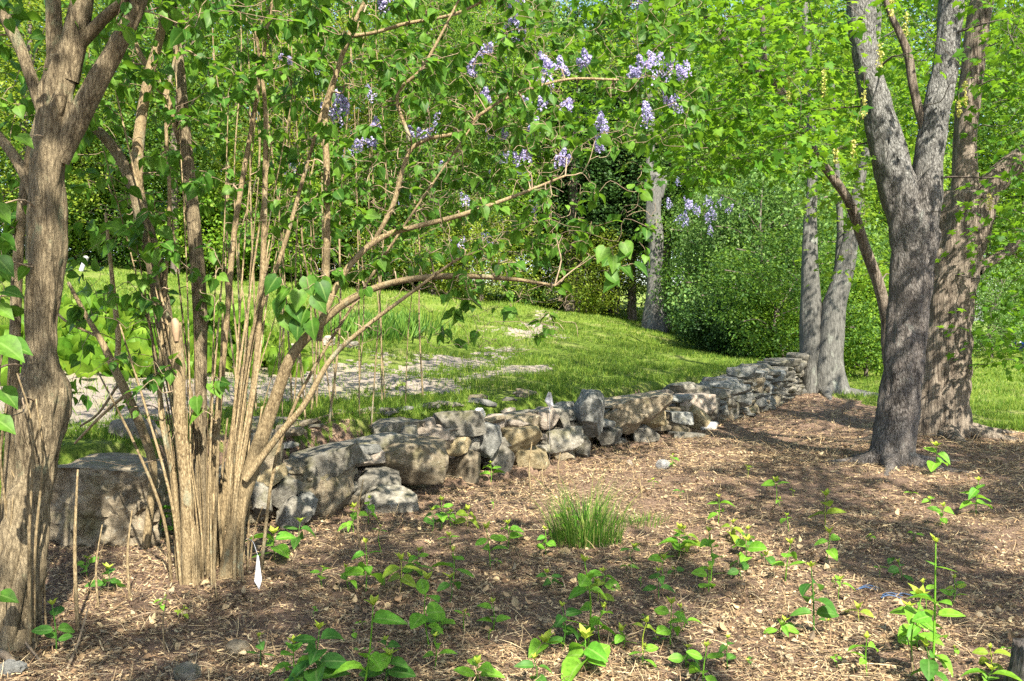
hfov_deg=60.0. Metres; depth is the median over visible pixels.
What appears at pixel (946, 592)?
lilac shoot
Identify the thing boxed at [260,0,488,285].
round tree
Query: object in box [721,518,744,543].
lilac shoot
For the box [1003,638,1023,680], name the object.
tree stump
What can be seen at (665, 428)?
rubble stone
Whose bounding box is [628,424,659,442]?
wall stone
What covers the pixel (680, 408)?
rubble stone
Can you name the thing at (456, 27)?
tall tree
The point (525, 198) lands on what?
light tree
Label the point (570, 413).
rubble stone
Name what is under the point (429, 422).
wall stone
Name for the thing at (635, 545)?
lilac shoot
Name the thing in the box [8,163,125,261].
shrub
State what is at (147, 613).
fallen stick
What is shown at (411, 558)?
lilac shoot
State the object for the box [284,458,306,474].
rubble stone
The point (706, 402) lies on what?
wall stone
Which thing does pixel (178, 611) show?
lilac shoot
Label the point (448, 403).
rubble stone
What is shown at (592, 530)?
grass clump
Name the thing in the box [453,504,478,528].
lilac shoot
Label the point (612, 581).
lilac shoot
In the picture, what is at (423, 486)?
wall stone
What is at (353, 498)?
rubble stone
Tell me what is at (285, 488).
wall stone
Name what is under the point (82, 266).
marker stake
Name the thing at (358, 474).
rubble stone
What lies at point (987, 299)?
shrub
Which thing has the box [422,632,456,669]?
lilac shoot
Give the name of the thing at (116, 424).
wall stone
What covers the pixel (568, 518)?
lilac shoot
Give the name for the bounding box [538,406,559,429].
wall stone
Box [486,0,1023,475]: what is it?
front maple
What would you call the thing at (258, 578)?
hanging marker
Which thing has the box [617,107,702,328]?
shaded evergreen
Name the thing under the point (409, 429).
wall stone
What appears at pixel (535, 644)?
lilac shoot
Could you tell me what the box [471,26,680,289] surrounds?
round tree
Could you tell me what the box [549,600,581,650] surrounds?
lilac shoot
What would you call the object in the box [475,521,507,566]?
lilac shoot
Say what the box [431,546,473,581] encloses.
lilac shoot
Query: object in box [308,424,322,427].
rubble stone
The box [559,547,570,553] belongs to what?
stone
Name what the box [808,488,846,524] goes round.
lilac shoot
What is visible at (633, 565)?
seedling
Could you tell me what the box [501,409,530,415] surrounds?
rubble stone
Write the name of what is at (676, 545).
lilac shoot
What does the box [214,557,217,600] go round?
bare stem
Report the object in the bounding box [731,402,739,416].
wall stone
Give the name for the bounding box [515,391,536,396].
rubble stone
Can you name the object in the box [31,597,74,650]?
lilac shoot
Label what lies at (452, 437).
wall stone
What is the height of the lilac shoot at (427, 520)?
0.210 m
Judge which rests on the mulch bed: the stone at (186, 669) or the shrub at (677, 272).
the stone at (186, 669)
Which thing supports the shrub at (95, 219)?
on the lawn at (70, 451)
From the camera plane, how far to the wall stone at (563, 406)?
9.92 m
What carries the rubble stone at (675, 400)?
on the rubble stone
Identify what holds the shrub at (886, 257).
on the lawn at (70, 451)
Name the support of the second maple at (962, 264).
on the lawn at (70, 451)
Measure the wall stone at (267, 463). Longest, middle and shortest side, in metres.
0.336 x 0.302 x 0.266 m
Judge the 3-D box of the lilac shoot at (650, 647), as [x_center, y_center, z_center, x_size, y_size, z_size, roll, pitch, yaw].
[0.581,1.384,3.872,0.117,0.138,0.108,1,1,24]
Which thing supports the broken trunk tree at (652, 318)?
on the lawn at (70, 451)
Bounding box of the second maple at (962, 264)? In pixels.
[678,0,1023,443]
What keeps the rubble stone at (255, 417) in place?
on the lawn at (70, 451)
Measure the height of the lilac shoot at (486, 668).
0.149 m
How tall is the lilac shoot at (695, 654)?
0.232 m
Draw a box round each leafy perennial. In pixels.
[0,290,150,385]
[57,286,140,381]
[58,295,210,377]
[74,297,243,378]
[185,302,324,377]
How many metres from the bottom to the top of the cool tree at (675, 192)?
10.822 m
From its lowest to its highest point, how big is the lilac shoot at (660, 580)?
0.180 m
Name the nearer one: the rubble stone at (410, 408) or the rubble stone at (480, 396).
the rubble stone at (410, 408)
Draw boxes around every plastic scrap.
[857,584,879,589]
[880,592,912,597]
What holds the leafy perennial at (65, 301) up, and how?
on the gravel drive
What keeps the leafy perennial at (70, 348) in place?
on the gravel drive
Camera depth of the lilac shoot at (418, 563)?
5.29 m
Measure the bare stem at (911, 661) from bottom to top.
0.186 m
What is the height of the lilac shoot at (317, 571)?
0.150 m
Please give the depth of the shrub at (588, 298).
32.20 m
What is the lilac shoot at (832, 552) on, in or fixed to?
on the mulch bed
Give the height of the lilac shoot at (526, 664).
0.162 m
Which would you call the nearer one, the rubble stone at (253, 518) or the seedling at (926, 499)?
the rubble stone at (253, 518)
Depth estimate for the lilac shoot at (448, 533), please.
5.96 m
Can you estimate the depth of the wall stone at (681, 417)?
11.77 m
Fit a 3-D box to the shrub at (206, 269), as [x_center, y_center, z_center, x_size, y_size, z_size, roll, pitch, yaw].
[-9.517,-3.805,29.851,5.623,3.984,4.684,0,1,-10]
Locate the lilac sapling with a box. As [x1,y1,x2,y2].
[58,213,164,548]
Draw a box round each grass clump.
[522,470,640,549]
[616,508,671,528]
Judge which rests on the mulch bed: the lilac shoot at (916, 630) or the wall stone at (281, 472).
the lilac shoot at (916, 630)
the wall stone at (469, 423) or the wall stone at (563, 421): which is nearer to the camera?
the wall stone at (469, 423)
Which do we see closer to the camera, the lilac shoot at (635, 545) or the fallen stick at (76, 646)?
the fallen stick at (76, 646)
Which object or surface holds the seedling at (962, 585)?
on the mulch bed
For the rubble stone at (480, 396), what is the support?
on the lawn at (70, 451)
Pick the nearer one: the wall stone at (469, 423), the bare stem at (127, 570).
the bare stem at (127, 570)
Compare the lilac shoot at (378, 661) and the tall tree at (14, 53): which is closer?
the lilac shoot at (378, 661)
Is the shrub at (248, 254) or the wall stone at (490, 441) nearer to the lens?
the wall stone at (490, 441)
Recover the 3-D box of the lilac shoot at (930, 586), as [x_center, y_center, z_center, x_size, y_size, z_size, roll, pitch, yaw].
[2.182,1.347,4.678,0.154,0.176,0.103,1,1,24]
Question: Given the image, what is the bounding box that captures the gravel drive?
[0,310,567,430]
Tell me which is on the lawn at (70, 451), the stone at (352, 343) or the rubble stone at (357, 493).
the stone at (352, 343)
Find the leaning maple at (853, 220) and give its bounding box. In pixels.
[580,0,915,366]
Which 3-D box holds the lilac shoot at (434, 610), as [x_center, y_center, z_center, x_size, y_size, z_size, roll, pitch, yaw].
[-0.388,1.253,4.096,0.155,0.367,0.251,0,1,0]
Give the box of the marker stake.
[79,256,88,271]
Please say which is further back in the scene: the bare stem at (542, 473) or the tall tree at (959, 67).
the tall tree at (959, 67)
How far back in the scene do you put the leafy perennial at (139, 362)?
10.51 m
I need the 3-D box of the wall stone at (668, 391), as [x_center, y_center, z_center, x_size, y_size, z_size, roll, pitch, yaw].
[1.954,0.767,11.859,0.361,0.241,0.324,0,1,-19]
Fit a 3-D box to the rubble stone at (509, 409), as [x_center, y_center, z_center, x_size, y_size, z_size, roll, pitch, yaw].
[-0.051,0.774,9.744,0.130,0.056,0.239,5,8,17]
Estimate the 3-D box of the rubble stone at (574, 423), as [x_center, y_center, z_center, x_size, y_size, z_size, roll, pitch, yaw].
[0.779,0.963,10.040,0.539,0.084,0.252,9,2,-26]
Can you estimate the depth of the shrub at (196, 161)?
29.11 m
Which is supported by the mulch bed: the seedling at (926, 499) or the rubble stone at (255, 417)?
the seedling at (926, 499)
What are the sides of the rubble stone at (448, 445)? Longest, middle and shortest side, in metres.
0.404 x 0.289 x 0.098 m
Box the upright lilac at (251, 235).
[212,0,537,424]
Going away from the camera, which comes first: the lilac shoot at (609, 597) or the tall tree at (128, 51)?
the lilac shoot at (609, 597)
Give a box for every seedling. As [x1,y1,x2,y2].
[620,564,638,568]
[667,566,683,574]
[777,618,795,626]
[887,557,894,563]
[921,496,934,504]
[946,583,966,588]
[953,645,959,655]
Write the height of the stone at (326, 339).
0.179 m
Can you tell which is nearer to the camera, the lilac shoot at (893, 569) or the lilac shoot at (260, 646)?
the lilac shoot at (260, 646)
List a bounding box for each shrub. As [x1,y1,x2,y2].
[0,81,153,253]
[0,112,169,264]
[0,142,113,261]
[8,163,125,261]
[66,140,207,268]
[90,110,233,273]
[110,160,292,278]
[158,174,290,278]
[200,149,356,281]
[212,146,354,278]
[258,123,464,291]
[259,174,417,284]
[320,159,494,294]
[330,199,476,295]
[383,191,546,301]
[482,208,599,307]
[516,218,646,315]
[627,178,844,345]
[658,290,738,353]
[660,155,888,341]
[662,241,754,311]
[672,223,881,363]
[698,294,791,359]
[721,284,799,360]
[742,216,994,369]
[792,256,889,377]
[972,251,1023,356]
[982,265,1023,351]
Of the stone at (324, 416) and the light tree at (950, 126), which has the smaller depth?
the stone at (324, 416)
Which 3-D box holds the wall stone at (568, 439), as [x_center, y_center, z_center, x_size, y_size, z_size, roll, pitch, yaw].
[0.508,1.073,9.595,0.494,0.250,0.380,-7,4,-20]
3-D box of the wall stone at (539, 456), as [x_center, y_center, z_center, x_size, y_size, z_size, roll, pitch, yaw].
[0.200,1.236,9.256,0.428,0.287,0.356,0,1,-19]
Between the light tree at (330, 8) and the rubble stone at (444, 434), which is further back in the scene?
the light tree at (330, 8)
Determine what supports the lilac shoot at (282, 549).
on the mulch bed
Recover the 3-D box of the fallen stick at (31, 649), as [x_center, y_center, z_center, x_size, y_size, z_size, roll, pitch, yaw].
[-2.295,1.387,4.136,0.016,0.036,0.711,-1,2,-43]
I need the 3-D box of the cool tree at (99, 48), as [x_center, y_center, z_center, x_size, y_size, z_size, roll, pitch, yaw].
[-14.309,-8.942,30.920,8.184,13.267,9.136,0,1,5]
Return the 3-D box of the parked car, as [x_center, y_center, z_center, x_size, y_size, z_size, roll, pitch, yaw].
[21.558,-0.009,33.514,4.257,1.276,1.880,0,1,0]
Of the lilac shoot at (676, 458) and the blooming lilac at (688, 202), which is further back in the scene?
the blooming lilac at (688, 202)
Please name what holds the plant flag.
on the mulch bed
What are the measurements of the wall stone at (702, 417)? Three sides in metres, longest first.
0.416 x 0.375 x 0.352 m
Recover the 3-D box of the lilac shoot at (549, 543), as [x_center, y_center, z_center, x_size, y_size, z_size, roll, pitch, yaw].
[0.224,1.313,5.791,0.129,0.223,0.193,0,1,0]
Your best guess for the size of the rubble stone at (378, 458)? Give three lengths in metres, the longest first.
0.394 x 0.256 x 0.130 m
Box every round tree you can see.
[0,0,174,260]
[124,2,296,206]
[191,34,382,281]
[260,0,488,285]
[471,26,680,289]
[870,116,1022,328]
[976,195,1023,327]
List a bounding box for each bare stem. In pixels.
[38,572,48,623]
[43,580,46,624]
[73,469,79,631]
[95,524,105,606]
[126,511,132,598]
[162,595,167,649]
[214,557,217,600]
[357,479,366,548]
[528,442,531,492]
[541,460,546,484]
[557,453,567,481]
[638,473,642,497]
[907,637,913,672]
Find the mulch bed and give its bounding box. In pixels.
[0,387,1023,680]
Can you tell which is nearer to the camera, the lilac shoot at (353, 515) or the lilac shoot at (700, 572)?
the lilac shoot at (700, 572)
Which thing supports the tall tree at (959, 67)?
on the lawn at (70, 451)
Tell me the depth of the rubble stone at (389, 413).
8.46 m
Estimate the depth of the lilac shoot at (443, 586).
4.66 m
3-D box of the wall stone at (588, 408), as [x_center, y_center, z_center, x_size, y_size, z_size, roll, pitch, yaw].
[0.866,0.827,10.001,0.366,0.558,0.502,-4,2,-14]
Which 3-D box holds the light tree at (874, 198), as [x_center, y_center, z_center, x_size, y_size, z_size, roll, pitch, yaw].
[11.689,-4.919,29.988,7.118,11.961,8.253,1,2,26]
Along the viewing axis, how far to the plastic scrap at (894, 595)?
4.84 m
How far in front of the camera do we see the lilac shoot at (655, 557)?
5.23 m
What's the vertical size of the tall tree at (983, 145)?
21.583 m
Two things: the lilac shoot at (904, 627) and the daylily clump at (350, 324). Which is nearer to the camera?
the lilac shoot at (904, 627)
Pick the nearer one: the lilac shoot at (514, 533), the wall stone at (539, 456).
the lilac shoot at (514, 533)
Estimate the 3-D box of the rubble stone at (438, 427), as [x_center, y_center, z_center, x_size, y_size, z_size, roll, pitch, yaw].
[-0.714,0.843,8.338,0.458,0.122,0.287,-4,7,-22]
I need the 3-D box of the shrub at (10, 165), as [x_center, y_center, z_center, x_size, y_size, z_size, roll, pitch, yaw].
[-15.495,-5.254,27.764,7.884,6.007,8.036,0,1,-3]
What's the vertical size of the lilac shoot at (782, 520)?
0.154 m
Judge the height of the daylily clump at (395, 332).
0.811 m
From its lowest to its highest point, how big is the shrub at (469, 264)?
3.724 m
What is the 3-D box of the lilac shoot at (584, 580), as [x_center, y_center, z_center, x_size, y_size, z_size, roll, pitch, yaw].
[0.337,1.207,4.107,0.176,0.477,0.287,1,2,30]
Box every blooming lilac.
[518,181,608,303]
[579,163,677,309]
[647,176,775,334]
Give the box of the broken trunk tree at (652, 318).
[559,0,756,332]
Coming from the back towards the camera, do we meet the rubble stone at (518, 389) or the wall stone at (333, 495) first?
the rubble stone at (518, 389)
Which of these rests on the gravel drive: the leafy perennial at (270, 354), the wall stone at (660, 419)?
the leafy perennial at (270, 354)
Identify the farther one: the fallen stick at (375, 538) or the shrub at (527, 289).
the shrub at (527, 289)
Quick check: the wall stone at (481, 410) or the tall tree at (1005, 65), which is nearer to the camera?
the wall stone at (481, 410)
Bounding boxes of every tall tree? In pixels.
[0,0,95,166]
[22,0,234,257]
[61,0,275,273]
[222,0,433,265]
[338,0,526,295]
[434,0,584,288]
[574,0,736,210]
[623,6,763,301]
[679,0,924,250]
[690,0,930,262]
[718,0,833,193]
[839,0,1023,256]
[873,0,1023,256]
[949,0,1023,195]
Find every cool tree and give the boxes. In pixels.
[0,0,226,264]
[222,4,367,118]
[442,0,626,303]
[567,0,641,300]
[618,46,830,298]
[625,0,806,275]
[710,85,877,303]
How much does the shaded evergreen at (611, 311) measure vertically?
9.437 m
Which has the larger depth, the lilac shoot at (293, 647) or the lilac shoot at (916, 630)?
the lilac shoot at (916, 630)
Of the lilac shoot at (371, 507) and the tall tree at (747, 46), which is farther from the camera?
the tall tree at (747, 46)
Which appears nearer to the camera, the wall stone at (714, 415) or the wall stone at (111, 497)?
the wall stone at (111, 497)
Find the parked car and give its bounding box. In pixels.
[1014,342,1023,350]
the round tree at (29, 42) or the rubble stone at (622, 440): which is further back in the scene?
the round tree at (29, 42)
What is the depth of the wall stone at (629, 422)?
10.56 m
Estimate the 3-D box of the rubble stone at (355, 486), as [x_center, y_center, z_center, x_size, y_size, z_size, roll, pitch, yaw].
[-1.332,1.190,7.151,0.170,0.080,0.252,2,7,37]
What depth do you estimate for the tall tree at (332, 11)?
41.32 m
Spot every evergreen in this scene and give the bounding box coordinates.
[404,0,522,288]
[515,0,608,301]
[520,61,621,312]
[553,74,636,310]
[578,93,646,313]
[579,0,678,307]
[586,76,680,321]
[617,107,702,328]
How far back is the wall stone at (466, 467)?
8.36 m
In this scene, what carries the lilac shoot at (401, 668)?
on the mulch bed
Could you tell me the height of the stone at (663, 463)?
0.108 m
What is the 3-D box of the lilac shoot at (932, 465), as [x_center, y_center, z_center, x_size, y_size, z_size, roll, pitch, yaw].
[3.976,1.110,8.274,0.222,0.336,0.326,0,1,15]
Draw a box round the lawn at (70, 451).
[0,252,1023,495]
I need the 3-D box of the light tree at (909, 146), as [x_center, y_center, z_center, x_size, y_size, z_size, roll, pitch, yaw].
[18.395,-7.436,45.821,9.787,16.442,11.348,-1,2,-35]
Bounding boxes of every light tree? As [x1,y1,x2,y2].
[0,0,112,177]
[126,0,339,273]
[189,0,355,271]
[309,4,442,216]
[381,0,586,300]
[667,11,861,279]
[748,18,952,285]
[828,43,956,283]
[912,0,1023,345]
[945,7,1023,308]
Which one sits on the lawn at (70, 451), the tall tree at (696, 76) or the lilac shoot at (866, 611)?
the tall tree at (696, 76)
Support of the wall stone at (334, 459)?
on the rubble stone at (353, 498)
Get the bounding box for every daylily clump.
[267,307,399,341]
[316,305,439,344]
[332,304,456,342]
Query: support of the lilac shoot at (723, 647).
on the mulch bed
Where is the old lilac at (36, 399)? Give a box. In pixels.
[0,0,335,653]
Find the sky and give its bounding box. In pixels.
[1,0,1021,320]
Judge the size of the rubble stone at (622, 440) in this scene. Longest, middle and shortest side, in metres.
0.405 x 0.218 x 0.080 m
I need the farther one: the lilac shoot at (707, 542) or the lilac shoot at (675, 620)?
the lilac shoot at (707, 542)
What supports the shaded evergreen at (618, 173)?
on the lawn at (70, 451)
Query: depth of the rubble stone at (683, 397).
12.13 m
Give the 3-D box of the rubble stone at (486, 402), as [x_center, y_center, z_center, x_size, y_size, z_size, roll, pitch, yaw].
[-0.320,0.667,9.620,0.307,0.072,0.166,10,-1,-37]
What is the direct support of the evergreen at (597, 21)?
on the lawn at (70, 451)
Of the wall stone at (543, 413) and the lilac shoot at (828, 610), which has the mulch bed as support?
the lilac shoot at (828, 610)
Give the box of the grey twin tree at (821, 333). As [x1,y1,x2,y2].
[627,0,1023,399]
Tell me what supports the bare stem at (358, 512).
on the mulch bed
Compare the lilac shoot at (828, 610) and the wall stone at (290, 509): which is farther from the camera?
the wall stone at (290, 509)
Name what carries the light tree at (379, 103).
on the lawn at (70, 451)
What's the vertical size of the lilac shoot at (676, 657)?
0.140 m
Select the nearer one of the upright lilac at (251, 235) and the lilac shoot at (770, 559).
the lilac shoot at (770, 559)
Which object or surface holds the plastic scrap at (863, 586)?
on the mulch bed
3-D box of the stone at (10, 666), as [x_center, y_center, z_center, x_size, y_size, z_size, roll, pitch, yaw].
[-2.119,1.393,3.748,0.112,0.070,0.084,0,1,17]
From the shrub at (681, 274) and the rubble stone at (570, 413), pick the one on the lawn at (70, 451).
the shrub at (681, 274)
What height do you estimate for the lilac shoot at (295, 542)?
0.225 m
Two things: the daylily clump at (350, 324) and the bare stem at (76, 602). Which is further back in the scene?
the daylily clump at (350, 324)
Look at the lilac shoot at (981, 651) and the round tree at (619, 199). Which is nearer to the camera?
the lilac shoot at (981, 651)
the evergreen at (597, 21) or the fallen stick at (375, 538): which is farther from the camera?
the evergreen at (597, 21)
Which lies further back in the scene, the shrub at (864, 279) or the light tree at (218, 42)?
the light tree at (218, 42)
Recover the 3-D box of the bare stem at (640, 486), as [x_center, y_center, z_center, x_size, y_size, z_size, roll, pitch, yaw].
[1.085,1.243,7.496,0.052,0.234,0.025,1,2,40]
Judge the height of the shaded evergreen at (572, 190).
9.452 m
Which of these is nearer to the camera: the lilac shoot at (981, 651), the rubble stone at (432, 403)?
the lilac shoot at (981, 651)
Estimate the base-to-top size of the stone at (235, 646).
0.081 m
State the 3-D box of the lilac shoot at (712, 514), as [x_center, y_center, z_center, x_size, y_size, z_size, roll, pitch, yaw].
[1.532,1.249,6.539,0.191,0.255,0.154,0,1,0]
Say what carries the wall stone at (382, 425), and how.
on the wall stone at (420, 460)
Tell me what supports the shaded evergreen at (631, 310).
on the lawn at (70, 451)
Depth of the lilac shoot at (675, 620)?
4.32 m
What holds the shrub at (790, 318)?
on the lawn at (70, 451)
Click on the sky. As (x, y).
(352, 0)
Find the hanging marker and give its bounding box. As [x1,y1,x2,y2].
[246,538,261,588]
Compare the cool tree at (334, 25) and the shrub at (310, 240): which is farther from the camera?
the cool tree at (334, 25)
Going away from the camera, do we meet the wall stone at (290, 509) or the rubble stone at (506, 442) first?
the wall stone at (290, 509)
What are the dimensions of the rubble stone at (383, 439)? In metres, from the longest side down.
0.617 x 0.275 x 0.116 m
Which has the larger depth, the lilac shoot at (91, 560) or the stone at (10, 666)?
the lilac shoot at (91, 560)
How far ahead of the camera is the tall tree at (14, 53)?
38.16 m
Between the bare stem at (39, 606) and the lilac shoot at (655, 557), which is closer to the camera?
the bare stem at (39, 606)
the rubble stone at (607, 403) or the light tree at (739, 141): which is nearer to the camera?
the rubble stone at (607, 403)
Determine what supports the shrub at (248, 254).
on the lawn at (70, 451)
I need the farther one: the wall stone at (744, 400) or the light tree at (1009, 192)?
the light tree at (1009, 192)
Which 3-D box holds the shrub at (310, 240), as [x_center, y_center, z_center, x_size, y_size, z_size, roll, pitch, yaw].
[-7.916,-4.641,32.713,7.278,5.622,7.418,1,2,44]
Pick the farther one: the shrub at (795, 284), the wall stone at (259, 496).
the shrub at (795, 284)
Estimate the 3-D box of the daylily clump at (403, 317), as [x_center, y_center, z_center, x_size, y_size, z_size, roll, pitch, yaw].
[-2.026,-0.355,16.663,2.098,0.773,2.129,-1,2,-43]
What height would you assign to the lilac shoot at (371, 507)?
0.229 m
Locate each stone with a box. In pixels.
[0,648,23,674]
[0,659,27,677]
[49,452,168,548]
[108,417,161,438]
[162,495,171,525]
[173,661,201,680]
[219,466,224,479]
[224,639,250,655]
[245,506,278,524]
[247,500,252,513]
[250,429,283,475]
[251,482,272,516]
[253,416,285,428]
[257,463,287,486]
[271,475,305,508]
[275,427,306,436]
[276,424,294,430]
[276,495,312,529]
[283,441,298,448]
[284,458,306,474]
[289,439,362,488]
[291,475,303,481]
[294,419,320,426]
[297,492,317,518]
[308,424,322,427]
[309,466,354,516]
[314,412,351,419]
[323,335,335,345]
[344,494,362,504]
[346,341,357,348]
[353,436,448,484]
[353,480,357,492]
[353,490,363,495]
[354,468,364,480]
[355,432,409,447]
[355,451,385,466]
[356,453,370,463]
[356,466,400,490]
[359,444,382,453]
[360,484,418,513]
[370,417,424,433]
[379,407,397,413]
[379,411,395,415]
[399,406,413,409]
[399,433,417,438]
[401,425,417,435]
[402,483,430,488]
[415,402,439,408]
[418,424,458,431]
[418,430,450,440]
[422,417,435,427]
[432,410,485,436]
[438,400,462,407]
[442,439,451,448]
[446,437,470,455]
[446,450,480,484]
[447,435,455,441]
[468,394,489,399]
[468,397,496,406]
[469,437,479,451]
[475,408,485,417]
[475,422,501,458]
[481,445,514,474]
[484,415,505,422]
[485,413,505,429]
[500,407,515,412]
[501,397,513,400]
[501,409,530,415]
[501,425,541,453]
[501,437,511,446]
[505,413,540,425]
[505,420,530,426]
[513,446,549,469]
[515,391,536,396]
[516,388,534,391]
[536,443,549,452]
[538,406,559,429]
[538,426,583,453]
[547,451,575,460]
[553,401,574,406]
[554,408,574,417]
[557,404,575,420]
[557,412,570,427]
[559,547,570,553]
[570,421,579,425]
[572,389,604,437]
[575,432,590,457]
[595,427,622,445]
[603,418,615,426]
[604,391,672,423]
[604,409,644,434]
[605,400,612,405]
[605,404,621,408]
[616,437,625,443]
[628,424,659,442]
[643,411,667,427]
[649,389,673,393]
[651,425,672,430]
[656,459,669,468]
[662,419,689,431]
[663,382,696,393]
[665,410,693,424]
[665,431,705,437]
[670,392,715,413]
[671,395,684,403]
[671,406,686,411]
[675,394,692,401]
[687,405,711,428]
[700,421,717,429]
[708,398,719,420]
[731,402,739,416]
[734,392,753,406]
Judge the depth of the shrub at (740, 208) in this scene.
23.51 m
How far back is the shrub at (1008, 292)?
40.19 m
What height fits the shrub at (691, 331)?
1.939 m
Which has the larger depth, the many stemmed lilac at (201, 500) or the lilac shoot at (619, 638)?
the many stemmed lilac at (201, 500)
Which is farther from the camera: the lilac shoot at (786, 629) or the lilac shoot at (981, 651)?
the lilac shoot at (786, 629)
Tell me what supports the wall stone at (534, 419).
on the rubble stone
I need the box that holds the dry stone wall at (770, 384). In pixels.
[695,352,809,420]
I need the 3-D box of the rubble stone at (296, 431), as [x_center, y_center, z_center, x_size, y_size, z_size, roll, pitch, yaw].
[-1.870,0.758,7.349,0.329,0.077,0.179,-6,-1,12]
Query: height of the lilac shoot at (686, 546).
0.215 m
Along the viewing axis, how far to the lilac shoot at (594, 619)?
4.15 m
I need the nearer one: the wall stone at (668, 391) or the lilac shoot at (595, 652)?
the lilac shoot at (595, 652)
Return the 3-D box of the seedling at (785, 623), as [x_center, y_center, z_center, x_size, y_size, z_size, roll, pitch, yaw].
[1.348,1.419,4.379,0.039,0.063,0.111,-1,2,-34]
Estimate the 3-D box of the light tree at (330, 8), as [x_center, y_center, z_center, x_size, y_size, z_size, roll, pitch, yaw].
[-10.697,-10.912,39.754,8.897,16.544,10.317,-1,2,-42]
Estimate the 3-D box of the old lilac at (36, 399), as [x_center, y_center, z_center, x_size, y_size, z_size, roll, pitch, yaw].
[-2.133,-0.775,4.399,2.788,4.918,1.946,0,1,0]
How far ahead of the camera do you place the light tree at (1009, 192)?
45.37 m
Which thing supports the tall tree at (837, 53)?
on the lawn at (70, 451)
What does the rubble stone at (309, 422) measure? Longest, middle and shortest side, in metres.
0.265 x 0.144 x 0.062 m
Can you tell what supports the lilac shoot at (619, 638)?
on the mulch bed
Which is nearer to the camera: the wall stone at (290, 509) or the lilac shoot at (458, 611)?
the lilac shoot at (458, 611)
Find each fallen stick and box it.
[24,641,42,662]
[65,609,88,671]
[125,612,175,619]
[367,535,394,542]
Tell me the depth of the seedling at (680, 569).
5.26 m
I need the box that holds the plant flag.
[545,392,553,459]
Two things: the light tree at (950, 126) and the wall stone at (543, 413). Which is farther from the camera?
the light tree at (950, 126)
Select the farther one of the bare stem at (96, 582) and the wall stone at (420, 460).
the wall stone at (420, 460)
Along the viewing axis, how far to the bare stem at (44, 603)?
4.24 m
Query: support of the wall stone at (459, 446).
on the wall stone at (466, 467)
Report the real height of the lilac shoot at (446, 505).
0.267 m
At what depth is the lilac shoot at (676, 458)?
8.82 m
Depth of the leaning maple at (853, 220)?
9.80 m
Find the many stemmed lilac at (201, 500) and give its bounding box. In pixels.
[61,0,713,586]
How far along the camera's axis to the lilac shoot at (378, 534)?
5.80 m
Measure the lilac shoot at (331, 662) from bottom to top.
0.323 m
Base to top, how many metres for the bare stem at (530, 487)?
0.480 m
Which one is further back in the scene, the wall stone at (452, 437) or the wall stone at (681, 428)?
the wall stone at (681, 428)
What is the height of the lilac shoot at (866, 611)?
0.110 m
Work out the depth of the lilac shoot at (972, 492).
6.77 m
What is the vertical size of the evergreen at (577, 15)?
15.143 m
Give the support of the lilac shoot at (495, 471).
on the mulch bed
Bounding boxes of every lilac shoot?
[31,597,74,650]
[77,554,98,577]
[84,562,125,590]
[154,594,169,610]
[159,505,172,530]
[161,480,172,531]
[174,605,189,618]
[245,526,295,559]
[247,632,274,665]
[269,634,319,680]
[283,516,315,549]
[288,619,349,680]
[310,565,331,586]
[332,594,407,680]
[338,502,367,531]
[339,564,356,590]
[341,537,384,591]
[358,647,415,680]
[364,495,377,524]
[374,524,386,550]
[378,635,400,657]
[382,552,422,590]
[402,546,432,576]
[402,552,422,575]
[409,570,445,647]
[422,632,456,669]
[423,506,446,530]
[426,607,455,637]
[429,495,452,527]
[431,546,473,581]
[436,509,455,526]
[437,572,460,602]
[438,531,459,547]
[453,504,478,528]
[453,654,504,680]
[454,608,469,628]
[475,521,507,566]
[477,597,509,629]
[480,461,504,479]
[490,520,523,549]
[514,652,551,680]
[528,628,566,657]
[536,525,555,555]
[536,568,563,587]
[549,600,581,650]
[554,507,578,528]
[561,623,609,680]
[566,554,606,646]
[576,602,615,642]
[585,576,614,601]
[587,567,619,590]
[610,623,636,649]
[620,542,639,563]
[629,642,657,669]
[632,615,655,651]
[642,567,674,597]
[648,551,673,573]
[654,597,687,645]
[658,523,699,556]
[668,603,700,630]
[668,644,699,673]
[669,453,678,465]
[673,525,705,553]
[686,640,723,680]
[691,565,718,590]
[699,526,722,580]
[708,493,734,523]
[716,634,735,668]
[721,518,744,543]
[727,553,748,579]
[733,534,766,568]
[735,525,754,550]
[760,549,775,565]
[761,476,788,499]
[764,615,798,636]
[772,537,805,580]
[780,512,791,530]
[790,561,838,629]
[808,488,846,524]
[814,526,839,560]
[835,575,855,598]
[843,600,873,620]
[847,631,878,674]
[888,558,913,581]
[889,600,942,644]
[899,623,943,649]
[904,583,933,669]
[907,533,964,680]
[910,578,940,608]
[910,637,947,680]
[924,441,949,472]
[927,502,953,524]
[939,574,965,602]
[959,476,992,513]
[960,662,1021,680]
[972,643,1010,670]
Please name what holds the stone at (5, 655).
on the mulch bed
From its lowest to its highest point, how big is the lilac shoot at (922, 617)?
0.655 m
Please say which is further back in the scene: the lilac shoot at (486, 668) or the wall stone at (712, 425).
the wall stone at (712, 425)
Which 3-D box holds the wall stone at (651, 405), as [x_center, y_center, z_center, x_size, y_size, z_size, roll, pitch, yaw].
[1.513,0.861,11.185,0.901,0.340,0.750,-6,3,-16]

